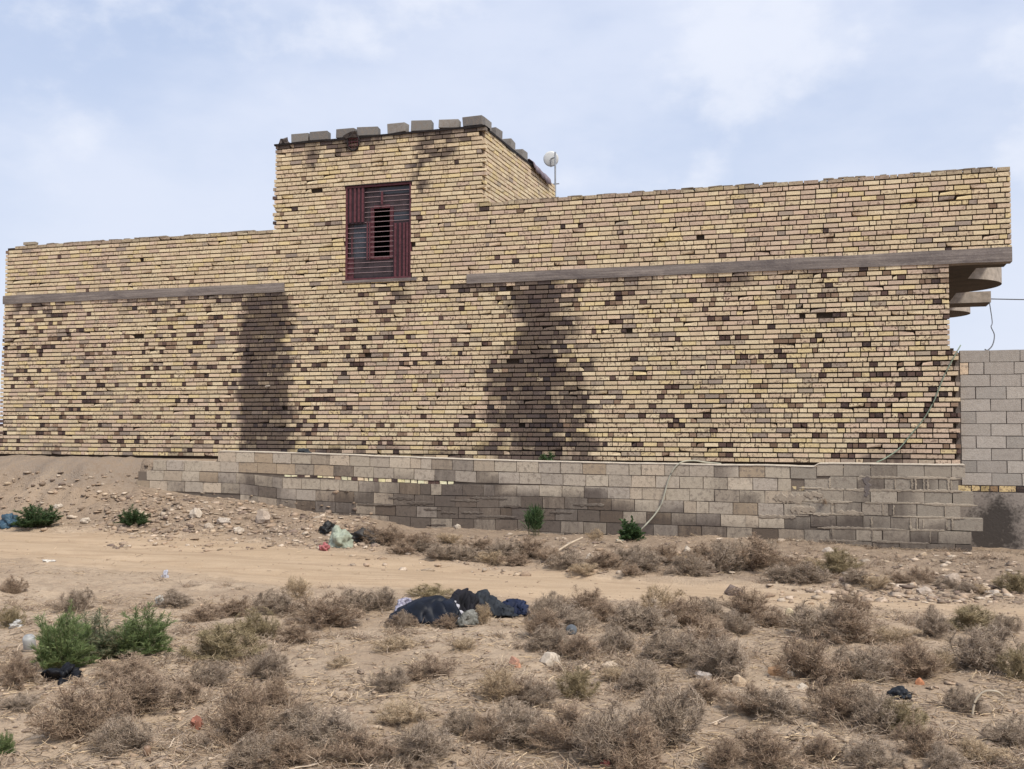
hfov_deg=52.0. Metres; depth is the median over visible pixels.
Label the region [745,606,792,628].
dry shrub
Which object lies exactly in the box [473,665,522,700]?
dry shrub
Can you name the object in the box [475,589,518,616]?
trousers
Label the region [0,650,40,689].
dry shrub
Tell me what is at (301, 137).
concrete block
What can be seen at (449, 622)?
dry shrub
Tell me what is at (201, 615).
dry shrub
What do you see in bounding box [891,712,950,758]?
dry shrub
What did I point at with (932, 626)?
dry shrub
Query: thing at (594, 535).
dry shrub
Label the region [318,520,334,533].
plastic bag
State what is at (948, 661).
dry shrub
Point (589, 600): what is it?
dry shrub
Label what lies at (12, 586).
dry shrub
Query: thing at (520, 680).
dry shrub
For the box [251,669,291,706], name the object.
dry shrub
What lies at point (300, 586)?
dry shrub
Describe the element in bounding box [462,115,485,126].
concrete block
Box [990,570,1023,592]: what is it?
dry shrub
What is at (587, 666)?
stone
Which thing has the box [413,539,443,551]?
dry shrub
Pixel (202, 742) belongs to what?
dry ground cover
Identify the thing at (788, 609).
stone
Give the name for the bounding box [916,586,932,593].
stone
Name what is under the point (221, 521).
stone
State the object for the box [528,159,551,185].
roof sheet
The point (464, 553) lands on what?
dry shrub
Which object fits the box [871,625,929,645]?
dry shrub
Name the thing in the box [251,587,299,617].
dry shrub
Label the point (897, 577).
dry shrub
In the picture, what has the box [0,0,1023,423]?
sky
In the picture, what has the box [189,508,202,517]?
stone
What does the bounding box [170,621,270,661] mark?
dry shrub
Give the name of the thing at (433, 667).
dry shrub
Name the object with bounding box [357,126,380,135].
concrete block
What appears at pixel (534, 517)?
green plant
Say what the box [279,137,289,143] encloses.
rubble lump
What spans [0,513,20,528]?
plastic bag
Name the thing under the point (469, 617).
white scrap
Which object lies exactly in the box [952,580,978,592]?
dry shrub
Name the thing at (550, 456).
green weed
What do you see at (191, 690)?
dry shrub
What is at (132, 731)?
dry shrub
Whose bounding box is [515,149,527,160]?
concrete block
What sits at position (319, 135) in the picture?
concrete block
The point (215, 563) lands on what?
dirt track
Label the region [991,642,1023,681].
dry shrub
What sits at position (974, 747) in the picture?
dry shrub
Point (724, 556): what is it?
dry shrub
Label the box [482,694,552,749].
dry shrub
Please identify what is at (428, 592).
dry shrub
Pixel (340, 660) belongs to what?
dry shrub
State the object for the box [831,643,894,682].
dry shrub
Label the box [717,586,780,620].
dry shrub
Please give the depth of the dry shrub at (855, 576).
12.20 m
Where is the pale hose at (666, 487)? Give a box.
[616,460,720,540]
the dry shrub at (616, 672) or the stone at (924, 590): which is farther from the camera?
the stone at (924, 590)
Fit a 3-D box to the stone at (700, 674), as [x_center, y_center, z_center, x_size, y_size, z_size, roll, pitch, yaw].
[1.282,1.962,7.082,0.142,0.060,0.116,-1,-2,26]
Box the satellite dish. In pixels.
[543,151,558,196]
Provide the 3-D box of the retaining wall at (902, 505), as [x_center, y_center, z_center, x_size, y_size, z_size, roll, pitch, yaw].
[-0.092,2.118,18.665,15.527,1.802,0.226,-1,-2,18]
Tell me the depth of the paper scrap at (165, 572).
12.92 m
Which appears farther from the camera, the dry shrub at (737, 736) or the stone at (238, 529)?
the stone at (238, 529)
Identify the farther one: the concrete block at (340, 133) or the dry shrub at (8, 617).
the concrete block at (340, 133)
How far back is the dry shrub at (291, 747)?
5.16 m
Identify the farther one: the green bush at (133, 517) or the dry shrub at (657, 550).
the green bush at (133, 517)
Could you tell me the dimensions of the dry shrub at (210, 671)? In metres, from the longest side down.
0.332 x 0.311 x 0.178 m
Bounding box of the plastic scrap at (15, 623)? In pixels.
[8,619,23,628]
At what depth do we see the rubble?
17.12 m
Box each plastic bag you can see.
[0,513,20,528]
[40,662,83,684]
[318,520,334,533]
[886,685,912,700]
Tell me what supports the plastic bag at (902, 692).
on the ground at (56, 585)
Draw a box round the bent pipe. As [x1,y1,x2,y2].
[971,690,1003,715]
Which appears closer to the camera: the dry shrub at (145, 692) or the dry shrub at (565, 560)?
the dry shrub at (145, 692)
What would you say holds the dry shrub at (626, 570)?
on the ground at (56, 585)
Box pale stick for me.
[558,537,582,550]
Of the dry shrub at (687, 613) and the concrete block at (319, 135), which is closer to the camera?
the dry shrub at (687, 613)
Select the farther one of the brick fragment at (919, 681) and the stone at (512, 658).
the stone at (512, 658)
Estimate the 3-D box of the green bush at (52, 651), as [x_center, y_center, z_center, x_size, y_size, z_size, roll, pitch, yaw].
[-3.130,1.746,7.343,0.468,0.520,0.492,2,-3,-36]
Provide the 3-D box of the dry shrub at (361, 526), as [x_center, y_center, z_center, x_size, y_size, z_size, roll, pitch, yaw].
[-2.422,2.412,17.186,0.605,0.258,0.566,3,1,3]
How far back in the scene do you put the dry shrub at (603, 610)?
9.58 m
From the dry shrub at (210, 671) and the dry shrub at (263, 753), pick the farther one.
the dry shrub at (210, 671)
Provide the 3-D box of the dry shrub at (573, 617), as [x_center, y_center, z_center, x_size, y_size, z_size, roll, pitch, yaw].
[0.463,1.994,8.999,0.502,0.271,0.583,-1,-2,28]
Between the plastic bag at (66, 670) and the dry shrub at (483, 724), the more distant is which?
the plastic bag at (66, 670)
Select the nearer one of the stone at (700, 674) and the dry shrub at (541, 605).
the stone at (700, 674)
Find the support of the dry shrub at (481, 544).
on the ground at (56, 585)
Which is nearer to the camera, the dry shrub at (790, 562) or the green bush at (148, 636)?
the green bush at (148, 636)
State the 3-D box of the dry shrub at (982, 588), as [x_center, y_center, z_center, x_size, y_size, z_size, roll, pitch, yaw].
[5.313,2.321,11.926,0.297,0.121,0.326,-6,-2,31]
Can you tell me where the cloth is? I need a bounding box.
[503,598,529,616]
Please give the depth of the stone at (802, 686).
6.88 m
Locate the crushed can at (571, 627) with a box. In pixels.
[566,624,576,634]
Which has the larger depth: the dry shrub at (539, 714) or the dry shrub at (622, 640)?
the dry shrub at (622, 640)
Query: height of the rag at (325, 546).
0.153 m
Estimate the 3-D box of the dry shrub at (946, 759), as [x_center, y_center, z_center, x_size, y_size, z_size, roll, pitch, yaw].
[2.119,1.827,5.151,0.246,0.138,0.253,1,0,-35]
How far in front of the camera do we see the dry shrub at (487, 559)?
14.43 m
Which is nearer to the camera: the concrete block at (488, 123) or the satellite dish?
the concrete block at (488, 123)
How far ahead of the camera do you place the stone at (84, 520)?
19.05 m
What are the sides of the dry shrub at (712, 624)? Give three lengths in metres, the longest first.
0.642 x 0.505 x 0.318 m
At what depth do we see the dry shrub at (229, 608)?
9.77 m
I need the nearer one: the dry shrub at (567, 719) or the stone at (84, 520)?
the dry shrub at (567, 719)
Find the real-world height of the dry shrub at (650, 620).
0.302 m
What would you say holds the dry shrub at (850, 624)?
on the ground at (56, 585)
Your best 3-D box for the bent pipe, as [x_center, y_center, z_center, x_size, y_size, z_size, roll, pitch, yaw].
[2.812,1.898,6.218,0.204,0.180,0.039,0,-2,-1]
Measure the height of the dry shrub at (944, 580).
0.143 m
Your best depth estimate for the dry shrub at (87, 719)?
5.63 m
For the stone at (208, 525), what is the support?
on the ground at (56, 585)
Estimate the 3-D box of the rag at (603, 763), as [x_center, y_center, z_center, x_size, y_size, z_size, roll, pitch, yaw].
[0.462,1.867,5.172,0.060,0.047,0.048,0,-2,1]
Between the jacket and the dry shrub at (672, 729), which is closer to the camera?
the dry shrub at (672, 729)
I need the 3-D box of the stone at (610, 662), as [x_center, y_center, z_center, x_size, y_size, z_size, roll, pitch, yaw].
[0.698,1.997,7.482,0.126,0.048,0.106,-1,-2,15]
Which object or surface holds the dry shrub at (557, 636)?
on the ground at (56, 585)
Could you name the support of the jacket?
on the ground at (56, 585)
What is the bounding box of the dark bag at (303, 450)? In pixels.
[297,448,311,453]
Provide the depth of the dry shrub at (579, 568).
13.24 m
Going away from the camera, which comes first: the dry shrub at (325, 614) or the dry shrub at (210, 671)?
the dry shrub at (210, 671)
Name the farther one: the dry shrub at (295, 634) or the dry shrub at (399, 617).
the dry shrub at (399, 617)
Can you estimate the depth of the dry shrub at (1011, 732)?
5.59 m
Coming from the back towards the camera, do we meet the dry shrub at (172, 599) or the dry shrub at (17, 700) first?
the dry shrub at (172, 599)
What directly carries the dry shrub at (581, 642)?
on the ground at (56, 585)
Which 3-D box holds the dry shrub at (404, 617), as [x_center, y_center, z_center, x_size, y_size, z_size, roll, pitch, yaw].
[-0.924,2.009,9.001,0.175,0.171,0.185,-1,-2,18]
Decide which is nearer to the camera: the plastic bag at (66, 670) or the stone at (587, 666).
the plastic bag at (66, 670)
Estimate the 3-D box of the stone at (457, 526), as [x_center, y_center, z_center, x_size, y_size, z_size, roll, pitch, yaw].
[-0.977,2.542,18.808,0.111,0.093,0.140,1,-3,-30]
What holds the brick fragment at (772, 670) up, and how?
on the ground at (56, 585)
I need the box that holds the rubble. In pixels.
[0,465,1023,603]
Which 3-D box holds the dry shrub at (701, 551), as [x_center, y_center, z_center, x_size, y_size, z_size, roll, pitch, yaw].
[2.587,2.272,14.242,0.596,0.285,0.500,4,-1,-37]
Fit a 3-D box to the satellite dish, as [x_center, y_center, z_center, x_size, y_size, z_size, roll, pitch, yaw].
[0.965,-4.207,25.335,0.413,2.874,0.215,-1,-2,18]
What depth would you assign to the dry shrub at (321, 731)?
5.57 m
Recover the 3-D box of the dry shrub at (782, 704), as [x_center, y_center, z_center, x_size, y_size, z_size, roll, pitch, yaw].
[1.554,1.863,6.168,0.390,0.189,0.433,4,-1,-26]
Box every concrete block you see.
[291,133,309,142]
[309,131,330,140]
[336,128,356,137]
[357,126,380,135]
[387,122,408,133]
[411,120,433,130]
[439,119,460,128]
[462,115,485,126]
[485,118,491,130]
[491,127,502,138]
[502,138,514,149]
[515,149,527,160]
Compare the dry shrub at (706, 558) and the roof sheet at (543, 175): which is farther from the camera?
the roof sheet at (543, 175)
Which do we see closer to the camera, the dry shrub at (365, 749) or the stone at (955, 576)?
the dry shrub at (365, 749)
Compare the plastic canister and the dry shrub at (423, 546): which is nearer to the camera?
the plastic canister
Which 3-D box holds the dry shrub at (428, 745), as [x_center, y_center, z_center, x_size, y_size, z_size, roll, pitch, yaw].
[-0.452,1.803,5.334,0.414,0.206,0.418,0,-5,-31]
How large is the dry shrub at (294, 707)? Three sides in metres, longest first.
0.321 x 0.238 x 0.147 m
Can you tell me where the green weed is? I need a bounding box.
[539,451,554,460]
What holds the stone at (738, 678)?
on the ground at (56, 585)
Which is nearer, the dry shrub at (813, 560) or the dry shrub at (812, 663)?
the dry shrub at (812, 663)
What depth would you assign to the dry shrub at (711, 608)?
9.71 m
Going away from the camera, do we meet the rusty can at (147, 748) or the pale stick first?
the rusty can at (147, 748)
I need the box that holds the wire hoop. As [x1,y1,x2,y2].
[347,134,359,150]
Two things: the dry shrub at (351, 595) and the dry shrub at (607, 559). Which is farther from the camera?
the dry shrub at (607, 559)
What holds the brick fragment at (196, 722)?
on the ground at (56, 585)
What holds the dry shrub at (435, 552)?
on the ground at (56, 585)
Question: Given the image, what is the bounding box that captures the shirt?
[450,588,483,619]
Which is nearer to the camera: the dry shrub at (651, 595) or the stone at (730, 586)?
the dry shrub at (651, 595)
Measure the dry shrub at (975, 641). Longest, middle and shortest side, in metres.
0.609 x 0.556 x 0.346 m
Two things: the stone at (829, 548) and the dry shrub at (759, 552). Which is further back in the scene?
the stone at (829, 548)
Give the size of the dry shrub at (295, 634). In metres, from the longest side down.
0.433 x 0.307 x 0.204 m
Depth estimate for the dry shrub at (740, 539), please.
14.35 m
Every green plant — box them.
[520,502,545,535]
[617,515,645,540]
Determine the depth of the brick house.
19.61 m
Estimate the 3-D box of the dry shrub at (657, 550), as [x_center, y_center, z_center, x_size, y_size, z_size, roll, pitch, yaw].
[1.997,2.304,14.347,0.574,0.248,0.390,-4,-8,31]
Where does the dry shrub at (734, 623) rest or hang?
on the ground at (56, 585)
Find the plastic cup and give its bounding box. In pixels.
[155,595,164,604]
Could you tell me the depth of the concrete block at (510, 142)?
21.50 m
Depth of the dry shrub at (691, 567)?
13.17 m
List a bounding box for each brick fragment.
[190,715,203,729]
[768,664,785,675]
[915,677,924,684]
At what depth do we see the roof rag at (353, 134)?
20.59 m
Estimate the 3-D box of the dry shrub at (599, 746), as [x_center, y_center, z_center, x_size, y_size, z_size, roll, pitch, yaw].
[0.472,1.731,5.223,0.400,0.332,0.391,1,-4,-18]
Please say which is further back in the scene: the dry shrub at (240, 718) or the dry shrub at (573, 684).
the dry shrub at (573, 684)
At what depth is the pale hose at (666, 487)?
17.64 m
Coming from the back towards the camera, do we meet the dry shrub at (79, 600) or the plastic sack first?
the plastic sack
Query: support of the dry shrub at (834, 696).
on the ground at (56, 585)
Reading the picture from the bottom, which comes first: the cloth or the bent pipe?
the bent pipe
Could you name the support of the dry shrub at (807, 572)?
on the ground at (56, 585)
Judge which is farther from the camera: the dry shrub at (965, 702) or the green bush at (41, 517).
the green bush at (41, 517)
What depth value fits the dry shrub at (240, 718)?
5.56 m
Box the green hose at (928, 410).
[876,345,960,462]
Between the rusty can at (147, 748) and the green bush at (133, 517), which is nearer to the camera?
the rusty can at (147, 748)
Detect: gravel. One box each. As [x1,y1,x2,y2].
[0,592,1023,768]
[1,529,1023,608]
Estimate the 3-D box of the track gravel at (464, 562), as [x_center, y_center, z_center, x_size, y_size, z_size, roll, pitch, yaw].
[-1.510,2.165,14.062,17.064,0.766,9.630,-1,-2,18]
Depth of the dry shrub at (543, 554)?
14.34 m
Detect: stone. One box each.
[54,504,63,508]
[80,517,90,522]
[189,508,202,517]
[204,522,213,528]
[216,518,230,524]
[233,527,243,532]
[255,510,269,523]
[453,524,460,528]
[509,656,519,664]
[539,652,560,665]
[579,664,589,669]
[601,661,617,667]
[695,671,711,679]
[724,584,742,595]
[732,674,746,685]
[784,608,793,616]
[786,671,795,677]
[796,682,806,689]
[822,547,833,552]
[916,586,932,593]
[945,573,961,581]
[984,590,999,595]
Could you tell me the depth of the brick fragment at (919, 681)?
7.00 m
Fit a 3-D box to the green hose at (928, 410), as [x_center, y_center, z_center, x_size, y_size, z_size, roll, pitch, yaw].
[6.627,0.314,17.194,1.442,1.925,0.288,0,-2,0]
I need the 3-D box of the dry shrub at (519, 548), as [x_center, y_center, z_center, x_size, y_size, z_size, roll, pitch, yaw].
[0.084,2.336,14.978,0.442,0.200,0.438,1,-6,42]
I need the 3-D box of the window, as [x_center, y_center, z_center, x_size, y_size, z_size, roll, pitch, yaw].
[-2.558,-2.954,20.459,1.578,1.946,0.168,-1,-2,18]
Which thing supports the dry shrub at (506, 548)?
on the ground at (56, 585)
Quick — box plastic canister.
[22,634,36,651]
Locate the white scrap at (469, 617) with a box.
[457,609,478,626]
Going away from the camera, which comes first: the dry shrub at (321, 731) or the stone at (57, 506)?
the dry shrub at (321, 731)
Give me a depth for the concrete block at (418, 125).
20.22 m
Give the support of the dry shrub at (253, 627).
on the ground at (56, 585)
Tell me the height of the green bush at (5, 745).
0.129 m
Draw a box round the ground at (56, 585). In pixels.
[0,427,1023,768]
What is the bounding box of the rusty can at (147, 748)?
[143,745,150,755]
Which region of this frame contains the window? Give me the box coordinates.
[342,180,416,282]
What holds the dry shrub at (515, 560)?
on the ground at (56, 585)
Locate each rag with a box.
[318,542,329,550]
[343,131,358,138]
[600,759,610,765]
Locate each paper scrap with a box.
[42,559,55,561]
[161,570,168,577]
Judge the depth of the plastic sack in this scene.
16.00 m
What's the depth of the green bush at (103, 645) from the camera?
7.65 m
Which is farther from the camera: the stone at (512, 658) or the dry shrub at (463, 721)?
the stone at (512, 658)
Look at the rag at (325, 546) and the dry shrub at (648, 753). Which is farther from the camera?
the rag at (325, 546)
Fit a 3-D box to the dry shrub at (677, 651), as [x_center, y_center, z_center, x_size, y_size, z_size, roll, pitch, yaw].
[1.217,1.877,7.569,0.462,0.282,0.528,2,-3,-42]
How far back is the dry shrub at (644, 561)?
13.52 m
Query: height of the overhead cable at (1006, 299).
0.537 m
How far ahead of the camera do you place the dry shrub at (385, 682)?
6.72 m
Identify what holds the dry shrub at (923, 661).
on the ground at (56, 585)
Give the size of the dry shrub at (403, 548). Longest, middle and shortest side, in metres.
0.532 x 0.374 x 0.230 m
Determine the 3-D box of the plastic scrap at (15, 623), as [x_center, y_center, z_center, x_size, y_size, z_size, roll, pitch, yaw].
[-4.270,2.056,9.021,0.136,0.086,0.119,0,-2,9]
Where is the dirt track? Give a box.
[0,531,1023,616]
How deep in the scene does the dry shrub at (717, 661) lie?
7.13 m
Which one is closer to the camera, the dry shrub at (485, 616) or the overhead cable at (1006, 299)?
the dry shrub at (485, 616)
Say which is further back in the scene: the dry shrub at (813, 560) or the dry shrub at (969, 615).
the dry shrub at (813, 560)
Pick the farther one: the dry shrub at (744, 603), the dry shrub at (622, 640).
the dry shrub at (744, 603)
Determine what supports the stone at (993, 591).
on the ground at (56, 585)
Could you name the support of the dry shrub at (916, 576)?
on the ground at (56, 585)
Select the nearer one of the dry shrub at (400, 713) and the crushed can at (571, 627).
the dry shrub at (400, 713)
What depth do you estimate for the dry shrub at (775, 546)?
14.14 m
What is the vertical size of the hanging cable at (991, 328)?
1.456 m
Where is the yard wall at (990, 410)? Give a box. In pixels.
[954,350,1023,548]
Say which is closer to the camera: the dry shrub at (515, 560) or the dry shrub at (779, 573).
the dry shrub at (779, 573)
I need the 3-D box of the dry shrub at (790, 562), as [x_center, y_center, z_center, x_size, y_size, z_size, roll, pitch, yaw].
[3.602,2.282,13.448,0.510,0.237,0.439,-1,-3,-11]
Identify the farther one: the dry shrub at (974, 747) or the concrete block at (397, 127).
the concrete block at (397, 127)
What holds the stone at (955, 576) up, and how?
on the ground at (56, 585)
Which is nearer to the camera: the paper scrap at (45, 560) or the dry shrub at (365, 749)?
the dry shrub at (365, 749)
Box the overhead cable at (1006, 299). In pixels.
[991,298,1023,299]
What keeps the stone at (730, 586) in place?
on the dirt track
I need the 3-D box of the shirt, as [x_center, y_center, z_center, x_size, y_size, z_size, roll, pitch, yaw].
[-0.432,2.002,9.545,0.379,0.295,0.467,-1,-2,18]
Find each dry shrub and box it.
[0,575,29,593]
[0,604,26,627]
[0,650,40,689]
[0,692,42,712]
[23,675,138,744]
[52,585,96,611]
[83,713,156,756]
[87,651,165,685]
[94,671,195,717]
[153,588,194,608]
[164,676,214,707]
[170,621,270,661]
[180,605,226,622]
[187,658,233,686]
[201,675,285,746]
[202,595,253,618]
[223,728,297,768]
[231,605,282,639]
[243,644,291,681]
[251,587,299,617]
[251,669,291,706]
[252,725,322,768]
[263,700,377,760]
[271,618,321,644]
[279,577,315,599]
[279,699,318,723]
[283,590,365,629]
[310,726,399,767]
[325,655,353,668]
[338,586,379,610]
[348,524,375,532]
[362,523,412,545]
[362,665,411,693]
[363,586,397,612]
[367,695,431,730]
[369,634,415,651]
[384,612,418,627]
[386,540,417,554]
[386,718,460,768]
[395,531,437,549]
[396,609,412,627]
[399,652,459,683]
[403,583,454,598]
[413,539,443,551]
[421,542,456,559]
[433,613,458,628]
[436,533,462,543]
[439,541,482,561]
[441,704,484,737]
[448,636,476,653]
[460,535,495,550]
[462,707,516,744]
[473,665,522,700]
[475,549,508,564]
[475,602,492,624]
[480,538,519,559]
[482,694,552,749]
[497,551,532,566]
[500,704,547,731]
[503,674,553,704]
[508,541,525,554]
[513,534,547,558]
[521,679,561,707]
[523,607,565,637]
[524,697,604,756]
[525,622,576,651]
[526,590,564,619]
[535,545,561,560]
[542,600,600,630]
[545,549,587,569]
[550,665,606,698]
[555,584,610,612]
[556,632,598,659]
[565,699,643,768]
[568,563,601,576]
[584,529,604,540]
[584,548,624,571]
[587,598,619,623]
[596,623,636,654]
[597,666,625,682]
[602,711,668,768]
[605,598,680,632]
[610,546,631,562]
[617,562,641,576]
[618,659,664,691]
[621,545,670,571]
[631,680,709,752]
[638,582,686,613]
[639,624,707,668]
[645,544,676,561]
[655,543,688,562]
[655,594,719,627]
[665,552,715,576]
[677,612,735,645]
[682,675,725,704]
[688,541,714,561]
[688,628,752,680]
[692,596,726,620]
[696,546,732,568]
[701,539,748,571]
[701,733,749,768]
[715,681,784,716]
[716,538,749,556]
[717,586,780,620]
[721,609,755,633]
[726,531,789,570]
[733,725,788,762]
[735,721,809,768]
[743,685,801,724]
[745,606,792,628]
[750,539,784,560]
[759,561,799,582]
[767,629,853,684]
[776,554,811,568]
[779,597,864,641]
[786,561,832,583]
[796,732,841,765]
[800,673,873,728]
[802,556,825,568]
[815,547,864,573]
[818,603,886,645]
[828,587,872,617]
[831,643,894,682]
[836,683,906,733]
[839,734,908,768]
[842,567,872,582]
[858,575,894,589]
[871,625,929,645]
[880,695,930,731]
[883,636,946,683]
[889,572,910,583]
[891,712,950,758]
[901,565,936,583]
[913,604,954,639]
[919,741,969,768]
[929,576,957,588]
[932,647,958,671]
[933,618,1021,671]
[941,684,990,715]
[944,603,1013,631]
[950,735,1016,767]
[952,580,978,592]
[973,583,989,593]
[980,713,1023,746]
[988,611,1022,635]
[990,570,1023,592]
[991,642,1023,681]
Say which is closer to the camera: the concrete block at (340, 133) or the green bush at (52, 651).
the green bush at (52, 651)
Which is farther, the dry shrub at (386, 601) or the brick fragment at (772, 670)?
the dry shrub at (386, 601)
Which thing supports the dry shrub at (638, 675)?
on the ground at (56, 585)
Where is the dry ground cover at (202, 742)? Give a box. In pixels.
[0,532,1023,768]
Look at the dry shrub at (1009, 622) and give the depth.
8.98 m
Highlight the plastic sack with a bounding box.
[328,525,352,547]
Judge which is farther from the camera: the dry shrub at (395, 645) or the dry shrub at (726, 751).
the dry shrub at (395, 645)
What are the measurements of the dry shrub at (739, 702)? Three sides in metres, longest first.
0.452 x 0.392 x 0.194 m
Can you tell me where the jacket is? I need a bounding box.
[384,595,460,623]
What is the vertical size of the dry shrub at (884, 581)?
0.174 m
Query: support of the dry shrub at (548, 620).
on the ground at (56, 585)
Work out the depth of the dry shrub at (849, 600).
9.78 m
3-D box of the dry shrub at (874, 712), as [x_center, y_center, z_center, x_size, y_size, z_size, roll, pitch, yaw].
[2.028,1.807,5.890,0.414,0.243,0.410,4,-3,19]
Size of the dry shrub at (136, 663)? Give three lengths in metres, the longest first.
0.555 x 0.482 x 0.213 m
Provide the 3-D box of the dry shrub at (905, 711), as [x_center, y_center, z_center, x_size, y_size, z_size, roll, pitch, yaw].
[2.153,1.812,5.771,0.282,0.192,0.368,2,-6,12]
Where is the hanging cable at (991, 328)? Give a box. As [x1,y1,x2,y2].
[984,302,994,349]
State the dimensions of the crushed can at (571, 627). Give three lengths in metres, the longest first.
0.092 x 0.092 x 0.066 m
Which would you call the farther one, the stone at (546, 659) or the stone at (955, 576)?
the stone at (955, 576)
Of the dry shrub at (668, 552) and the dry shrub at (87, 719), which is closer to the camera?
the dry shrub at (87, 719)
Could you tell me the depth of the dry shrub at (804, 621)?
8.72 m
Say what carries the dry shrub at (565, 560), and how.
on the ground at (56, 585)
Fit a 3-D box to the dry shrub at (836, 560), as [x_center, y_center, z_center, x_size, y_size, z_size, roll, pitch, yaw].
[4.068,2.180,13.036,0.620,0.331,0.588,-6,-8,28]
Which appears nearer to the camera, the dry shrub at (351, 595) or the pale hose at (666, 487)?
the dry shrub at (351, 595)
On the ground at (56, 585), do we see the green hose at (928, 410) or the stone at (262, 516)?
the stone at (262, 516)
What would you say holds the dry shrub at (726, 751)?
on the ground at (56, 585)
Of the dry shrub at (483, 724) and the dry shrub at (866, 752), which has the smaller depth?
the dry shrub at (866, 752)
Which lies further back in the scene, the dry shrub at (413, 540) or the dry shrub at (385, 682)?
the dry shrub at (413, 540)
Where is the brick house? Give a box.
[0,125,1011,466]
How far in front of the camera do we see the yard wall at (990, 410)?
16.99 m
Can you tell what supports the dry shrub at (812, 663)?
on the ground at (56, 585)
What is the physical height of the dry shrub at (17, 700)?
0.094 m
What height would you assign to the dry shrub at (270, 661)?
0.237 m
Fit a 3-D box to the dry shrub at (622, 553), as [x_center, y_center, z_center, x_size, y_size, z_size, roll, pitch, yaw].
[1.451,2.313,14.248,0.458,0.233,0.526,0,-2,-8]
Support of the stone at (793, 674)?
on the ground at (56, 585)
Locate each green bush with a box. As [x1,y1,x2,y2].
[0,729,16,754]
[11,503,63,527]
[28,597,100,669]
[63,606,144,659]
[106,601,180,654]
[113,503,150,525]
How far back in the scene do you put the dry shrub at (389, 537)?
16.43 m
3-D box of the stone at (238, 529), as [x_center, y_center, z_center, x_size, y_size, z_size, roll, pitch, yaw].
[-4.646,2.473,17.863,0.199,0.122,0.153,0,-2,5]
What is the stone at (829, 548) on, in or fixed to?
on the ground at (56, 585)
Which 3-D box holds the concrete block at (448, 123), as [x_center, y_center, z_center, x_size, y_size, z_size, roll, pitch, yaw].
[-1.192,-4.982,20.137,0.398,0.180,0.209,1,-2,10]
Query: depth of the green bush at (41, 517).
18.80 m
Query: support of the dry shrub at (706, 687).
on the ground at (56, 585)
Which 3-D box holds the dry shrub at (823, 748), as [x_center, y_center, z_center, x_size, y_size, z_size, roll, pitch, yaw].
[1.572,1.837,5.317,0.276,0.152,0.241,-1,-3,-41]
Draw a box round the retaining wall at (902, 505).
[136,450,982,551]
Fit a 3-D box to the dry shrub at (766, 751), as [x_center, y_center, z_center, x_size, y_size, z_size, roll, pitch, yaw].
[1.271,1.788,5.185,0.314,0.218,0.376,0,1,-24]
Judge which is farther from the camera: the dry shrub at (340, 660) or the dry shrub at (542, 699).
the dry shrub at (340, 660)
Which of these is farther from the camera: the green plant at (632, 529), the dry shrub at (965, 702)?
the green plant at (632, 529)
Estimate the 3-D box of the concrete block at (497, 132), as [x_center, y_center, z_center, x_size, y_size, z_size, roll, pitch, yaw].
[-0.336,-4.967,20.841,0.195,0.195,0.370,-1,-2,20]
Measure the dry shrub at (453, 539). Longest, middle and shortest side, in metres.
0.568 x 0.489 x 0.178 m

